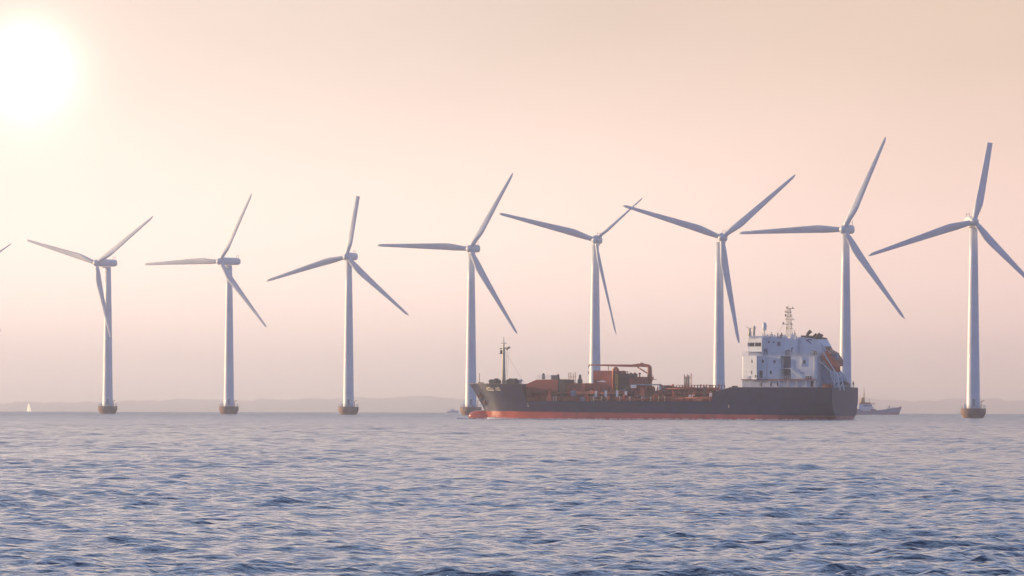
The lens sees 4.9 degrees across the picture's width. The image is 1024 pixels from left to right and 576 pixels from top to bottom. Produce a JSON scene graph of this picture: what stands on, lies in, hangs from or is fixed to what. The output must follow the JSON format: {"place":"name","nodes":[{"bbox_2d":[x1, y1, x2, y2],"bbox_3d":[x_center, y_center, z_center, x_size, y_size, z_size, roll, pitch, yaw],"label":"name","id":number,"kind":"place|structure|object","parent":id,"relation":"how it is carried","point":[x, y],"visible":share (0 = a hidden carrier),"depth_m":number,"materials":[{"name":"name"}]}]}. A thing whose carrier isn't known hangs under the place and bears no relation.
{"place":"outdoors","nodes":[
{"label":"outdoors","id":0,"kind":"place"},
{"bbox_2d":[0,412,1023,575],"bbox_3d":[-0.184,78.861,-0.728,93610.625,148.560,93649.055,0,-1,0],"label":"sea","id":1,"kind":"structure","parent":0,"point":[258,494],"depth_m":609.48,"materials":[{"name":"blue liquid"}]},
{"bbox_2d":[26,216,152,413],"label":"wind turbine","id":2,"kind":"object","parent":1,"relation":"in","point":[106,406],"visible":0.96,"depth_m":5100.17,"materials":[{"name":"metal"}]},
{"bbox_2d":[143,194,265,413],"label":"wind turbine","id":3,"kind":"object","parent":1,"relation":"in","point":[226,264],"visible":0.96,"depth_m":5033.62,"materials":[{"name":"metal"}]},
{"bbox_2d":[266,196,407,414],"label":"wind turbine","id":4,"kind":"object","parent":1,"relation":"in","point":[347,405],"visible":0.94,"depth_m":4862.24,"materials":[{"name":"metal"}]},
{"bbox_2d":[376,173,517,414],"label":"wind turbine","id":5,"kind":"object","parent":1,"relation":"in","point":[471,404],"visible":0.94,"depth_m":4606.34,"materials":[{"name":"metal"}]},
{"bbox_2d":[447,409,458,412],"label":"motor boat","id":6,"kind":"object","parent":1,"relation":"on","point":[452,411],"visible":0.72,"depth_m":7598.81,"materials":[{"name":"white paint"}]},
{"bbox_2d":[498,198,641,395],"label":"wind turbine","id":7,"kind":"object","parent":1,"relation":"in","point":[596,263],"visible":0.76,"depth_m":4354.59,"materials":[{"name":"metal"}]},
{"bbox_2d":[455,417,858,419],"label":"bow wave foam","id":8,"kind":"object","parent":1,"relation":"on","point":[620,418],"visible":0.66,"depth_m":3411.88,"materials":[{"name":"white"}]},
{"bbox_2d":[468,307,857,419],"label":"tanker ship","id":9,"kind":"object","parent":1,"relation":"on","point":[792,377],"visible":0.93,"depth_m":3391.03,"materials":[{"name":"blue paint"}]},
{"bbox_2d":[822,350,840,371],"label":"lifeboat","id":10,"kind":"object","parent":9,"relation":"attached to","point":[833,362],"visible":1,"depth_m":3378.99,"materials":[{"name":"orange plastic"}]},
{"bbox_2d":[622,175,794,390],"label":"wind turbine","id":11,"kind":"object","parent":1,"relation":"in","point":[721,265],"visible":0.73,"depth_m":4284.49,"materials":[{"name":"metal"}]},
{"bbox_2d":[738,137,904,415],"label":"wind turbine","id":12,"kind":"object","parent":1,"relation":"in","point":[846,229],"visible":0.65,"depth_m":4083.90,"materials":[{"name":"metal"}]},
{"bbox_2d":[856,394,901,414],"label":"work boat","id":13,"kind":"object","parent":1,"relation":"on","point":[865,408],"visible":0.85,"depth_m":5897.51,"materials":[{"name":"blue paint"}]},
{"bbox_2d":[868,142,1023,417],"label":"wind turbine","id":14,"kind":"object","parent":1,"relation":"in","point":[971,409],"visible":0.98,"depth_m":3899.95,"materials":[{"name":"metal"}]},
{"bbox_2d":[0,396,1023,413],"bbox_3d":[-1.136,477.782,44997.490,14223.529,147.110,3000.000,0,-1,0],"label":"hills","id":15,"kind":"structure","parent":0,"point":[419,404],"depth_m":44582.41,"materials":[{"name":"grey"}]},
{"bbox_2d":[0,0,1023,403],"label":"sky","id":16,"kind":"structure","parent":0,"point":[116,115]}
]}

